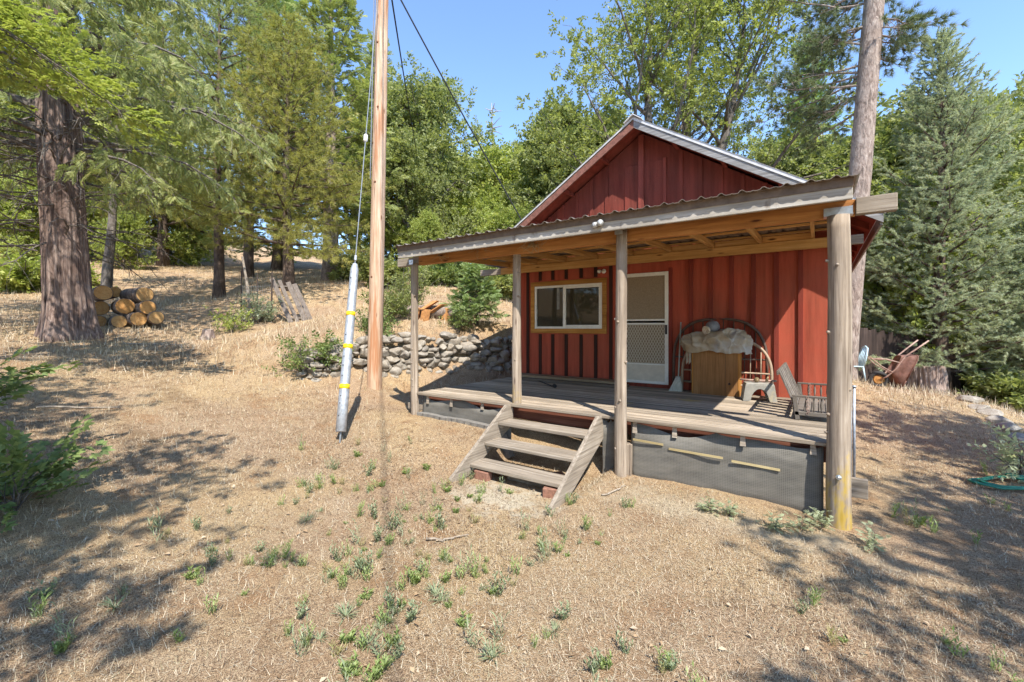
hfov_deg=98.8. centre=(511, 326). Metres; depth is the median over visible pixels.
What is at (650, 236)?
cabin
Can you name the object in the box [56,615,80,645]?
weed
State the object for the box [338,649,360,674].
weed
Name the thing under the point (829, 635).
weed
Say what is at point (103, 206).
oak tree
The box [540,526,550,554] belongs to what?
weed
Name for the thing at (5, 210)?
maple tree
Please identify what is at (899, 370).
wheelbarrow
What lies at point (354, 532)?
weed
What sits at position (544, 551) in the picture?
weed
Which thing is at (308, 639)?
weed
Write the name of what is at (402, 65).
overhead cable
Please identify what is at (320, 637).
weed
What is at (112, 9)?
cedar tree
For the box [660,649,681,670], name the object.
weed
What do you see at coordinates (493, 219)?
maple tree
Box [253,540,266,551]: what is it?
weed
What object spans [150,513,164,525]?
weed
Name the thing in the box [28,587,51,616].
weed
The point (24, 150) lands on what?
oak tree
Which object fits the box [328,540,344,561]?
weed
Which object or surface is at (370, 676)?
weed
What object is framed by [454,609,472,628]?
weed
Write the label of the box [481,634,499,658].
weed
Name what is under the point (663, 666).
weed
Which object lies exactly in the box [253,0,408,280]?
cedar tree
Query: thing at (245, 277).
dead stick
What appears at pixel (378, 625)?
weed
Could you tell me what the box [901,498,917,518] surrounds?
weed
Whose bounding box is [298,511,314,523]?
weed
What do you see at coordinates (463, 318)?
bush
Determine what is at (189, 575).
weed
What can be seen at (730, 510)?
thistle
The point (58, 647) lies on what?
weed
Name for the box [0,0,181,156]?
maple tree
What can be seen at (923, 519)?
weed
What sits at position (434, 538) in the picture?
fallen stick
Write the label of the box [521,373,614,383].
plank
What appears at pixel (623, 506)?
weed
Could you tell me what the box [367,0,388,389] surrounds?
utility pole
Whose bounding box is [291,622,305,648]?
weed
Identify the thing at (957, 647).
weed
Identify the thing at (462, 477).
weed
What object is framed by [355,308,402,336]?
bush
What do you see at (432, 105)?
oak tree
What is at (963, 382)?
bush
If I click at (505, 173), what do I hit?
maple tree
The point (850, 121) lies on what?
oak tree
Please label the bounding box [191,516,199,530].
weed
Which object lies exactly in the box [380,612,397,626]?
weed
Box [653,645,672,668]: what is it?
weed
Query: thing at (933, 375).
tree stump
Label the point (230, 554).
weed
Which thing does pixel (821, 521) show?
thistle
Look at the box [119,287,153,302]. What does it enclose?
sawn log
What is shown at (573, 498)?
weed
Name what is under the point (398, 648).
weed
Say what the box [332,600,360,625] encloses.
weed
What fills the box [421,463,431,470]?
weed
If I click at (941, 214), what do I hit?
sequoia tree
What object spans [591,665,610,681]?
weed
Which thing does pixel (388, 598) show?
weed
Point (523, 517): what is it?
weed
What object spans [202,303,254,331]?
bush
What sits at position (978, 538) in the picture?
weed
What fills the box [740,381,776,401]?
step stool
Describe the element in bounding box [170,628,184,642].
weed
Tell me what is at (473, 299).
fir tree
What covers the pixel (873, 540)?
thistle
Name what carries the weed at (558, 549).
on the ground at (934, 552)
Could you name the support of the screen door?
in the cabin
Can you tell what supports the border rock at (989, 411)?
on the ground at (934, 552)
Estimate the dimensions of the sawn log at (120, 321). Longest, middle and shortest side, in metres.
0.920 x 0.347 x 0.342 m
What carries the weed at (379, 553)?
on the ground at (934, 552)
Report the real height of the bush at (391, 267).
1.905 m
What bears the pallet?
on the ground at (934, 552)
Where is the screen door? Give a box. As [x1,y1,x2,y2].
[627,271,670,388]
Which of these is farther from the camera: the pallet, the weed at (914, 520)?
the pallet
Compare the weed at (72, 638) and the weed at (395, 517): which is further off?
the weed at (395, 517)
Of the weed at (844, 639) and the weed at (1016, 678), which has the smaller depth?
the weed at (1016, 678)
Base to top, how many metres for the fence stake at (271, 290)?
1.651 m
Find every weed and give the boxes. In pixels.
[26,577,59,596]
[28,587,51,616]
[29,606,43,625]
[47,601,64,638]
[52,632,71,654]
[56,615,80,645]
[59,630,76,644]
[99,593,128,613]
[116,581,127,594]
[147,506,163,539]
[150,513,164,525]
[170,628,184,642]
[181,565,200,579]
[191,515,201,527]
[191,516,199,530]
[196,567,205,585]
[202,541,212,553]
[203,592,217,614]
[204,542,219,565]
[225,547,232,560]
[243,555,250,564]
[245,554,255,565]
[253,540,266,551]
[260,557,273,567]
[268,545,280,560]
[281,537,293,557]
[281,618,294,635]
[287,613,309,656]
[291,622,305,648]
[293,556,305,566]
[294,601,308,617]
[297,553,307,566]
[297,621,315,647]
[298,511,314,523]
[298,592,307,604]
[304,482,313,492]
[311,628,329,641]
[317,475,324,487]
[321,559,332,572]
[326,567,336,578]
[327,655,354,681]
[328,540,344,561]
[328,639,348,656]
[329,473,337,483]
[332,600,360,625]
[335,570,347,589]
[336,562,349,584]
[337,654,357,677]
[338,626,357,643]
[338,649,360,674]
[340,539,352,556]
[343,566,355,574]
[347,550,361,579]
[348,519,361,542]
[351,548,374,569]
[353,622,373,650]
[354,666,362,675]
[355,501,364,515]
[355,632,379,652]
[357,557,372,572]
[358,587,373,599]
[361,669,373,681]
[362,459,373,475]
[362,565,372,580]
[365,623,388,658]
[365,653,388,680]
[368,495,377,519]
[372,522,384,541]
[373,619,388,633]
[374,602,391,622]
[375,547,382,559]
[379,652,396,670]
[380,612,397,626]
[380,613,390,623]
[383,581,402,610]
[383,624,401,647]
[384,534,395,544]
[385,504,402,529]
[386,633,406,659]
[387,602,405,616]
[394,566,409,590]
[396,491,406,509]
[396,510,403,536]
[396,598,407,606]
[404,565,418,582]
[404,599,421,621]
[408,570,421,585]
[413,558,424,570]
[420,557,430,577]
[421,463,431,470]
[422,581,445,598]
[425,512,431,523]
[428,586,454,608]
[435,505,445,529]
[438,546,450,561]
[439,569,451,582]
[443,485,451,492]
[445,597,453,608]
[453,507,460,513]
[454,563,468,578]
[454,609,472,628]
[455,543,473,572]
[458,474,465,484]
[458,585,467,595]
[462,615,484,647]
[467,551,481,578]
[470,511,481,522]
[477,641,508,665]
[478,480,486,492]
[481,563,488,572]
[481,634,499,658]
[487,564,510,596]
[487,584,497,594]
[490,611,509,639]
[508,555,521,574]
[520,506,529,528]
[525,558,534,565]
[531,634,538,646]
[537,538,553,563]
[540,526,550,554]
[543,618,561,638]
[545,502,554,516]
[552,599,571,619]
[553,540,564,551]
[568,489,578,502]
[583,514,592,530]
[584,646,603,672]
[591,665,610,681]
[598,649,612,670]
[615,626,633,653]
[621,493,631,507]
[627,497,635,506]
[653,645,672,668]
[656,657,668,675]
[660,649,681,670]
[685,661,706,681]
[792,596,811,614]
[807,585,827,606]
[824,622,841,645]
[837,634,849,642]
[889,501,900,517]
[900,502,909,516]
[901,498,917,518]
[910,512,921,527]
[914,514,928,526]
[925,514,939,533]
[941,624,970,657]
[941,637,953,645]
[970,529,982,544]
[979,461,988,474]
[983,493,996,503]
[989,643,1007,671]
[1007,671,1023,681]
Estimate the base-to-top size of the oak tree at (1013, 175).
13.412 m
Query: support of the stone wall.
on the ground at (934, 552)
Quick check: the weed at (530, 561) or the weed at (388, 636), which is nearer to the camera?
the weed at (388, 636)
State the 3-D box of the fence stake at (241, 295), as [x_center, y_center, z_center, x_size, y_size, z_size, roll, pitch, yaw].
[-7.769,-0.751,12.601,0.039,1.700,0.038,0,0,35]
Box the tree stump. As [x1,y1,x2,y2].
[903,363,949,394]
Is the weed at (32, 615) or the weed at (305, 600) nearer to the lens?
the weed at (32, 615)
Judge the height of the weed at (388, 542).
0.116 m
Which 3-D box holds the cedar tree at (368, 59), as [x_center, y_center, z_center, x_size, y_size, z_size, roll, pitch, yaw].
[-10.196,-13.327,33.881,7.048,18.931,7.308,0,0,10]
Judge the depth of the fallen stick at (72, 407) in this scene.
6.29 m
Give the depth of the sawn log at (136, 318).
11.60 m
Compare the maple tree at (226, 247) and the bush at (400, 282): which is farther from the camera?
the maple tree at (226, 247)
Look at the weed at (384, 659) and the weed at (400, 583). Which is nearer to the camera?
the weed at (384, 659)
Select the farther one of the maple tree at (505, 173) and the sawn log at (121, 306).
the maple tree at (505, 173)
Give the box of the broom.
[668,322,682,391]
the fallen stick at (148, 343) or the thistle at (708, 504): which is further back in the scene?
the fallen stick at (148, 343)
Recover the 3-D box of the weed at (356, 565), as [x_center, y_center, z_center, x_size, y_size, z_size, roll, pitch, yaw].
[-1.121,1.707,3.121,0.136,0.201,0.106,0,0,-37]
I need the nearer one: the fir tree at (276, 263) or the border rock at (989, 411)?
the border rock at (989, 411)
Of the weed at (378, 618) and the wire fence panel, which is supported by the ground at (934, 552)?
the weed at (378, 618)
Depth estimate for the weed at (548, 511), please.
4.11 m
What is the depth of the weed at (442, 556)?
3.36 m
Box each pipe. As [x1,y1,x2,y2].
[851,421,851,476]
[852,385,855,476]
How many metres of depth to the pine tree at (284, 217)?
16.28 m
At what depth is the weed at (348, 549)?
3.42 m
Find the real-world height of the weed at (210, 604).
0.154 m
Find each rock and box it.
[200,329,215,339]
[955,395,983,403]
[967,404,990,409]
[976,408,1003,415]
[985,415,1013,422]
[992,422,1022,431]
[1002,432,1023,436]
[1003,436,1023,445]
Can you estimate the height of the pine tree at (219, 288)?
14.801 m
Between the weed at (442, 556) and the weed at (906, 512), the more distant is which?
the weed at (906, 512)
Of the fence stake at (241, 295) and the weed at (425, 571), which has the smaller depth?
the weed at (425, 571)
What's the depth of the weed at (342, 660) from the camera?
2.09 m
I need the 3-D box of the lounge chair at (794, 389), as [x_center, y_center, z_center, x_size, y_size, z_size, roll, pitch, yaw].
[3.678,0.775,5.470,0.565,0.548,1.439,0,0,35]
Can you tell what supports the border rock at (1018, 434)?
on the ground at (934, 552)
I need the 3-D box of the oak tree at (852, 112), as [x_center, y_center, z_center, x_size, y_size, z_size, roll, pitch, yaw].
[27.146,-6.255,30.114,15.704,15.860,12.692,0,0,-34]
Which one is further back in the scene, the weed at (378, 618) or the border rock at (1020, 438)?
the border rock at (1020, 438)
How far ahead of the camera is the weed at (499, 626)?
2.50 m
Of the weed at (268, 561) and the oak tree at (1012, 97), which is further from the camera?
the oak tree at (1012, 97)
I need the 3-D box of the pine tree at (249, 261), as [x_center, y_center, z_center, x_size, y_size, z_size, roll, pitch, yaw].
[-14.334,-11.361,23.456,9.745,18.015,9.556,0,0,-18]
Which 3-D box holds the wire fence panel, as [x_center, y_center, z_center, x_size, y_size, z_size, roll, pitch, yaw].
[-7.376,-0.704,12.706,0.749,1.050,0.019,0,0,-16]
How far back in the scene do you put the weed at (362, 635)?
2.43 m
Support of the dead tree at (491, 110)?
on the ground at (934, 552)
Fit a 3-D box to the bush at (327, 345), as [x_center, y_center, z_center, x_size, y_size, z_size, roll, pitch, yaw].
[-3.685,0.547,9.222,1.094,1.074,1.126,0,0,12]
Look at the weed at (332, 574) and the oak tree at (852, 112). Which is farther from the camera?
the oak tree at (852, 112)
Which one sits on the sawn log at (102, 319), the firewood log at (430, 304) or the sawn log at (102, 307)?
the sawn log at (102, 307)
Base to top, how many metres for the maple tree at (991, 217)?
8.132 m
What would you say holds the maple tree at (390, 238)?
on the ground at (934, 552)
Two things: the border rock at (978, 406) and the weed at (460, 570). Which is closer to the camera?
the weed at (460, 570)
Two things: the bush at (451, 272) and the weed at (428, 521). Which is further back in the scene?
the bush at (451, 272)
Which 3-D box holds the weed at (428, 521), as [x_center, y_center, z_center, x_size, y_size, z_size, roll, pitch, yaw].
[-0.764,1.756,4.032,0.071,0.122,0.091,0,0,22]
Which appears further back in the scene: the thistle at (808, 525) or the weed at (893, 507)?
the weed at (893, 507)
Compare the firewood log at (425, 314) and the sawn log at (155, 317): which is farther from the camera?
the sawn log at (155, 317)
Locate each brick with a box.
[474,469,491,481]
[543,485,557,498]
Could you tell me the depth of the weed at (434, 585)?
2.97 m
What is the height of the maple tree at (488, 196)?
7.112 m
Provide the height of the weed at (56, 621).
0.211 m
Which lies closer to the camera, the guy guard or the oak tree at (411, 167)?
the guy guard
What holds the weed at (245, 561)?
on the ground at (934, 552)
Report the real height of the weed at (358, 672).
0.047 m
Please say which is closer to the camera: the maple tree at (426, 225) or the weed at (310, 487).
the weed at (310, 487)
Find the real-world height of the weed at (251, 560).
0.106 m
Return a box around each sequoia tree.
[858,22,1023,392]
[949,193,1023,384]
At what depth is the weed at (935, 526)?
3.83 m
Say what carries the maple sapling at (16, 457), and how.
on the ground at (934, 552)
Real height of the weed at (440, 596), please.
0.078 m
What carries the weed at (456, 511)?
on the ground at (934, 552)
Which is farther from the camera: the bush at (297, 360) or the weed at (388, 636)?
the bush at (297, 360)
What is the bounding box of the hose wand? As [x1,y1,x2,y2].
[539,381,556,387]
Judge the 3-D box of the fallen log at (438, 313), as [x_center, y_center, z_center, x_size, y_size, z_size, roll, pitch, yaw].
[-2.059,-0.373,11.302,1.420,0.346,0.347,0,0,-6]
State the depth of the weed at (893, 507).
4.06 m
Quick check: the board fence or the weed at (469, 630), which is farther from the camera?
the board fence
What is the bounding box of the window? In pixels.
[531,278,606,333]
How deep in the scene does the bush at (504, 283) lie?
18.14 m
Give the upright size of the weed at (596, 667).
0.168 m
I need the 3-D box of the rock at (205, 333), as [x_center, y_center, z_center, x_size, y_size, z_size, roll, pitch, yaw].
[-7.419,0.347,10.717,0.276,0.589,0.275,0,0,14]
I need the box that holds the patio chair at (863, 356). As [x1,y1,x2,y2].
[854,345,868,379]
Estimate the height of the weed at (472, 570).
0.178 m
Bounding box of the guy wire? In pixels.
[339,0,377,442]
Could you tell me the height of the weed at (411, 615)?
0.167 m
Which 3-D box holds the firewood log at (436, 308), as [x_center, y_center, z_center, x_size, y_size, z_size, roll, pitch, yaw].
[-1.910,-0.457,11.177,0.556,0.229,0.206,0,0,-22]
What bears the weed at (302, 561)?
on the ground at (934, 552)
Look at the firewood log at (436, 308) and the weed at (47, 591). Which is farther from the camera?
the firewood log at (436, 308)
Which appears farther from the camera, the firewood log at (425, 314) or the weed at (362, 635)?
the firewood log at (425, 314)
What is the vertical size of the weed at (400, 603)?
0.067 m
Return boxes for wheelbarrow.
[867,339,928,388]
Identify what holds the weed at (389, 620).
on the ground at (934, 552)
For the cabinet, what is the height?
0.719 m
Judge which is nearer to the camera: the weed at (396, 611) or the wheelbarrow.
the weed at (396, 611)
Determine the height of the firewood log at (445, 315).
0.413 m
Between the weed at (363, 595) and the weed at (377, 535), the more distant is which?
the weed at (377, 535)
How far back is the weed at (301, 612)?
2.71 m
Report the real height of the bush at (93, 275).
1.876 m
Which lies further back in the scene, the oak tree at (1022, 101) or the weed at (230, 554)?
the oak tree at (1022, 101)
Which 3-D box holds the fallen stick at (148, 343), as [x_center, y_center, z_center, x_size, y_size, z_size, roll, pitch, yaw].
[-8.213,0.390,10.051,1.304,0.069,0.082,0,0,-6]
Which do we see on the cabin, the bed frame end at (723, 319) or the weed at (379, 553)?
the bed frame end at (723, 319)
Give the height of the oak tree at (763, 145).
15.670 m
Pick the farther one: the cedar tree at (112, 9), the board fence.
the cedar tree at (112, 9)
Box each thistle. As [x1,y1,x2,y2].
[695,491,719,515]
[712,498,745,521]
[754,511,793,533]
[778,511,819,530]
[803,506,834,530]
[855,520,889,552]
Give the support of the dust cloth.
on the cabinet
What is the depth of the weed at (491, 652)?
2.40 m
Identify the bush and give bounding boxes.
[0,247,40,292]
[12,255,117,289]
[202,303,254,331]
[233,292,287,322]
[261,334,340,375]
[311,328,355,364]
[326,244,369,281]
[347,246,422,286]
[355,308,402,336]
[358,275,420,321]
[384,258,446,304]
[408,238,469,287]
[437,298,481,332]
[452,265,512,300]
[955,363,1023,411]
[961,359,995,391]
[968,421,1023,482]
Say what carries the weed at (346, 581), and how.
on the ground at (934, 552)
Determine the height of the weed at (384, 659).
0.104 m
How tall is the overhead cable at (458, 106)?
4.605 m
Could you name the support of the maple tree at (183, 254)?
on the ground at (934, 552)
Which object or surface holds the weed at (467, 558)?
on the ground at (934, 552)
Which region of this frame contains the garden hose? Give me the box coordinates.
[967,473,1023,489]
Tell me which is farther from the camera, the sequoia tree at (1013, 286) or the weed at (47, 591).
the sequoia tree at (1013, 286)
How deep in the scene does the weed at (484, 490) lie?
4.70 m
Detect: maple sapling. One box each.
[0,345,60,410]
[0,360,80,403]
[0,413,114,532]
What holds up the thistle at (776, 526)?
on the ground at (934, 552)
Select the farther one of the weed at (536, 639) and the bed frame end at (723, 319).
the bed frame end at (723, 319)
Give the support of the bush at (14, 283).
on the ground at (934, 552)
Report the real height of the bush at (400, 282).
1.773 m
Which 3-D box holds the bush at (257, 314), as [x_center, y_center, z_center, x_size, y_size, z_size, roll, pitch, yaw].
[-7.234,-0.423,12.671,1.411,1.180,1.193,0,0,-35]
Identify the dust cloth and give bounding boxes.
[680,328,752,363]
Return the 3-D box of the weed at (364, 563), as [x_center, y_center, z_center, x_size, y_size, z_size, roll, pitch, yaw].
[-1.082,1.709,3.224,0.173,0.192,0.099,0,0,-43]
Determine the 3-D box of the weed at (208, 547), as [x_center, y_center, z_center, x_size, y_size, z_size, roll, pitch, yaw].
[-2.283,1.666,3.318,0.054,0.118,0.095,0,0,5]
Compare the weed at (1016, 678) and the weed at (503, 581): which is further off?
the weed at (503, 581)
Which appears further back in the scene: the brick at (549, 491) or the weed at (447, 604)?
the brick at (549, 491)
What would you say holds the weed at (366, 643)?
on the ground at (934, 552)
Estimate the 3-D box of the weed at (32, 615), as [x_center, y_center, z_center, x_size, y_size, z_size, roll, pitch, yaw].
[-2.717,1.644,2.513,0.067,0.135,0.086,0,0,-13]
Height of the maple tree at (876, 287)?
8.753 m
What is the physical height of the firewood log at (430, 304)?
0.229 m
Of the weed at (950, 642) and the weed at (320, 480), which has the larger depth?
the weed at (320, 480)
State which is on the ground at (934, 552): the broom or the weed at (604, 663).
the weed at (604, 663)
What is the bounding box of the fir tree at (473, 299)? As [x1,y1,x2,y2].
[440,262,510,324]
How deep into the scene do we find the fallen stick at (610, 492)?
4.57 m
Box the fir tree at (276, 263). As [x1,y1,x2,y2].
[196,0,352,269]
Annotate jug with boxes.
[702,321,719,333]
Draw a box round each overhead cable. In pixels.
[391,0,416,153]
[400,0,521,219]
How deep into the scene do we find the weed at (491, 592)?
2.95 m
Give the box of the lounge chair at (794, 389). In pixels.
[776,362,826,419]
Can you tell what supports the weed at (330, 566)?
on the ground at (934, 552)
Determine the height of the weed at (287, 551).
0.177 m
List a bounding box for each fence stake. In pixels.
[240,271,241,322]
[270,272,272,321]
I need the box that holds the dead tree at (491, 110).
[485,103,501,149]
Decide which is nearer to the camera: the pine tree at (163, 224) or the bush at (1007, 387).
the bush at (1007, 387)
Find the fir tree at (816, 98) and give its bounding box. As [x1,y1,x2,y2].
[773,28,843,148]
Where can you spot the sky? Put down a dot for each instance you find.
(492, 45)
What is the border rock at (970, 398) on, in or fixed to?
on the ground at (934, 552)
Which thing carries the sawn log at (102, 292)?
on the sawn log at (102, 307)
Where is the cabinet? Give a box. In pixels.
[692,350,741,396]
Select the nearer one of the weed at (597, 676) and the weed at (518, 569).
the weed at (597, 676)
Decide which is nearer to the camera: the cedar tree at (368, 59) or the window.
the window
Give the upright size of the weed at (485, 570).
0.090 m
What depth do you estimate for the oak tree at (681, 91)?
17.58 m
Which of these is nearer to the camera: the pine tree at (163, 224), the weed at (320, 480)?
the weed at (320, 480)
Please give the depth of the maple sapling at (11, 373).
4.43 m
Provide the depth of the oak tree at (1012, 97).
21.11 m
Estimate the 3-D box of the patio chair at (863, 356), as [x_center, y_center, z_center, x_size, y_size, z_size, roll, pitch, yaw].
[9.704,1.030,12.486,0.627,0.994,0.490,0,0,17]
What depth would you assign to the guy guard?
6.21 m
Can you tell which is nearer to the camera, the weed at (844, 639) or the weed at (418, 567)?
the weed at (844, 639)
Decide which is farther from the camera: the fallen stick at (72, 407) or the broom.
the broom
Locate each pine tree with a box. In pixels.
[82,8,263,265]
[85,0,314,297]
[145,0,338,276]
[147,3,395,290]
[740,0,970,380]
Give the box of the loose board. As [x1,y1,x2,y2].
[507,476,546,486]
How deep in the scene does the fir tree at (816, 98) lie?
29.56 m
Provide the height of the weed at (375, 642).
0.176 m
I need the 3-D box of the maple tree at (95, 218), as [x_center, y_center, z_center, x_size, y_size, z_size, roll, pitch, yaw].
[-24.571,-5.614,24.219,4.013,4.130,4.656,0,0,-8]
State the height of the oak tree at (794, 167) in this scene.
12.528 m
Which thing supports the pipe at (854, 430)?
on the ground at (934, 552)
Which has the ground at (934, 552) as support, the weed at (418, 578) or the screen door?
the weed at (418, 578)
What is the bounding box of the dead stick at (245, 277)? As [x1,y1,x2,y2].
[241,256,250,307]
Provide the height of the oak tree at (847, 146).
12.343 m
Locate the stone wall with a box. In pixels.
[296,331,511,381]
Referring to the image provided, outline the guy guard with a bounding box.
[335,263,358,431]
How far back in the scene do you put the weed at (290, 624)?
2.57 m
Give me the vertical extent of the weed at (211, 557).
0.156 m
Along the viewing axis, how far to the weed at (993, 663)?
2.31 m
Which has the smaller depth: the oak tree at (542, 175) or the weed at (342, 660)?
the weed at (342, 660)
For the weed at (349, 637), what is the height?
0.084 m
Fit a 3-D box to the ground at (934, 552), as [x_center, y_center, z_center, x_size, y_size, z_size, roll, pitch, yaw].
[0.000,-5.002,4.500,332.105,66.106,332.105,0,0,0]
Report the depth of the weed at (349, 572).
3.17 m
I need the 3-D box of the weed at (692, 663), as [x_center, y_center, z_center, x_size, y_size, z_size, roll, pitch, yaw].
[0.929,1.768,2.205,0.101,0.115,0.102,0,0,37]
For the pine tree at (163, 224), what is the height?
15.932 m
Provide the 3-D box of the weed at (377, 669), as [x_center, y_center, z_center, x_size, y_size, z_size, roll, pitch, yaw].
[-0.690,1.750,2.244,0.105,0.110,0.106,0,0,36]
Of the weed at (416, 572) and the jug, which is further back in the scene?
the jug
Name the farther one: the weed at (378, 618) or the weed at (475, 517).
the weed at (475, 517)
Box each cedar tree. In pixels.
[0,0,289,341]
[79,0,195,256]
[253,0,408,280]
[340,29,394,230]
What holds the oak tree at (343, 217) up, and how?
on the ground at (934, 552)
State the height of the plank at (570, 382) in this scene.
0.045 m
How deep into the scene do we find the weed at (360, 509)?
4.09 m
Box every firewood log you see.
[420,301,438,309]
[420,309,430,320]
[430,304,447,312]
[441,308,449,320]
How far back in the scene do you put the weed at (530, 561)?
3.29 m
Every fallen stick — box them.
[36,406,120,408]
[123,342,182,344]
[426,534,468,541]
[601,485,625,495]
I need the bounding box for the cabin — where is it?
[395,113,897,530]
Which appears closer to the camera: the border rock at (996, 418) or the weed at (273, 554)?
the weed at (273, 554)
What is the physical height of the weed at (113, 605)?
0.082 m
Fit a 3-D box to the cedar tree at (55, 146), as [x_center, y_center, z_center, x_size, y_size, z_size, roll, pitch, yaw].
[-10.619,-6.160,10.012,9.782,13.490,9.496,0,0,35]
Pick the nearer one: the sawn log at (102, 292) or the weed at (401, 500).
the weed at (401, 500)
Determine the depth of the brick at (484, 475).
5.14 m
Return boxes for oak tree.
[0,49,156,250]
[0,66,98,239]
[35,120,151,226]
[303,108,396,258]
[337,50,508,237]
[356,120,458,260]
[426,141,478,232]
[498,86,602,212]
[500,134,523,185]
[514,0,930,185]
[561,98,633,180]
[739,134,836,160]
[743,117,845,180]
[812,110,1014,350]
[824,116,890,165]
[844,109,907,134]
[846,69,1023,369]
[949,70,1023,103]
[968,86,1023,203]
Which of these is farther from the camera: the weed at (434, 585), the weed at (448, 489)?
the weed at (448, 489)
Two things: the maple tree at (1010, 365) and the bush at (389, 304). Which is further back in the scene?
the maple tree at (1010, 365)
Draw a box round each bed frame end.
[672,318,768,382]
[681,342,772,385]
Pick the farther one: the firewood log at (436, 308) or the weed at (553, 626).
the firewood log at (436, 308)
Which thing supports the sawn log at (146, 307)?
on the sawn log at (136, 318)
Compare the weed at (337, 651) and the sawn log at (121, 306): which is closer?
the weed at (337, 651)
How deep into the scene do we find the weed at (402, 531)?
3.79 m
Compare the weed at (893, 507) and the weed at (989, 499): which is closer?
the weed at (893, 507)
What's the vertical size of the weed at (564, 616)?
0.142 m
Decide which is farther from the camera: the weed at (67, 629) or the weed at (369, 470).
the weed at (369, 470)
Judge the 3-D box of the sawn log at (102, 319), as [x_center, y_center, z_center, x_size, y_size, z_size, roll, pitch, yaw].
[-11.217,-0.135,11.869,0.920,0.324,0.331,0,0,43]
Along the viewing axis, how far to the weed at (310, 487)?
4.51 m
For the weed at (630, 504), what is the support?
on the ground at (934, 552)
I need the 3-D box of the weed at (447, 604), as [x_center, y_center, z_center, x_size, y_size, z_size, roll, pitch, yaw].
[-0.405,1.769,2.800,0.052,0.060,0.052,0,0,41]
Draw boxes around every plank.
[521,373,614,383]
[521,377,628,387]
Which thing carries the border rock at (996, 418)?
on the ground at (934, 552)
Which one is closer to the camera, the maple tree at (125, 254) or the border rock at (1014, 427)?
the border rock at (1014, 427)
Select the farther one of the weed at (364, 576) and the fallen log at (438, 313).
the fallen log at (438, 313)
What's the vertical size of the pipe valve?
0.093 m
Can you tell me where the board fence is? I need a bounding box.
[858,328,960,391]
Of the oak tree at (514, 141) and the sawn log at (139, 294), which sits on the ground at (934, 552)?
the oak tree at (514, 141)
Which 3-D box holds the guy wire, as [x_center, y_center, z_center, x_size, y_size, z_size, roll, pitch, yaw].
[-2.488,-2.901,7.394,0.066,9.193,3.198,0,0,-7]
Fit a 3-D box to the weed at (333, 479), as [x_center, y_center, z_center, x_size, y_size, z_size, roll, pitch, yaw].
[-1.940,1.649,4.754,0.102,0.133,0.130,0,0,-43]
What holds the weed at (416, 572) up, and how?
on the ground at (934, 552)
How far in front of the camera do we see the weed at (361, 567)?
3.20 m
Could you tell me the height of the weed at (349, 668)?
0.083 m
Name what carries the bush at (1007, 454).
on the ground at (934, 552)
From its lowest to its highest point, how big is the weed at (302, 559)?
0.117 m
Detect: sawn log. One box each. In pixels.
[92,285,112,300]
[95,301,109,314]
[97,315,106,325]
[107,315,126,327]
[111,286,121,298]
[111,298,134,314]
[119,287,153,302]
[122,312,146,325]
[133,300,155,314]
[146,311,164,323]
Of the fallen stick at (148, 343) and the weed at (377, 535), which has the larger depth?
the fallen stick at (148, 343)
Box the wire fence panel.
[242,285,270,319]
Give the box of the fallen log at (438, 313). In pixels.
[404,305,459,318]
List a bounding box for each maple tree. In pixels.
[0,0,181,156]
[0,169,39,262]
[6,195,105,257]
[24,15,195,287]
[89,206,159,269]
[121,164,213,266]
[168,205,240,250]
[344,202,414,260]
[393,206,445,271]
[438,128,541,237]
[441,178,511,268]
[468,199,532,268]
[860,163,998,357]
[921,200,1023,363]
[965,301,1023,378]
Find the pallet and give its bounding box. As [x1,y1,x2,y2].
[270,278,312,322]
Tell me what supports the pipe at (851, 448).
on the ground at (934, 552)
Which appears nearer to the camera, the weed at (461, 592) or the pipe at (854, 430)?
the weed at (461, 592)
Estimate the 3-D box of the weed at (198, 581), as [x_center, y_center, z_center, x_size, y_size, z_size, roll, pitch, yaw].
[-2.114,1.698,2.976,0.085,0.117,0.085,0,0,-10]
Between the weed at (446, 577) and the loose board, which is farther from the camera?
the loose board
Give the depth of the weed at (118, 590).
2.81 m
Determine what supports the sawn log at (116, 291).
on the sawn log at (102, 292)
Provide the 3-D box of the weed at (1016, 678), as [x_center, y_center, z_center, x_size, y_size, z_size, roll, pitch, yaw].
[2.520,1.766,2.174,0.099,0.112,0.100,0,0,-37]
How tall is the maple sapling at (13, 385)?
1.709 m
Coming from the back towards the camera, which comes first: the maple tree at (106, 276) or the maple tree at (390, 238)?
the maple tree at (390, 238)
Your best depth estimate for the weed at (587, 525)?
3.80 m
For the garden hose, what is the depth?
4.87 m
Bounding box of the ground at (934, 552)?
[0,226,1023,681]
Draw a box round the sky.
[22,0,1023,260]
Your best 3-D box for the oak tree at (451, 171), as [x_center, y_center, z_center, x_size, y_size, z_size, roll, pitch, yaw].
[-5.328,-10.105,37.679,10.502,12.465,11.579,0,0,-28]
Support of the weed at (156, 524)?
on the ground at (934, 552)
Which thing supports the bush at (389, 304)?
on the ground at (934, 552)

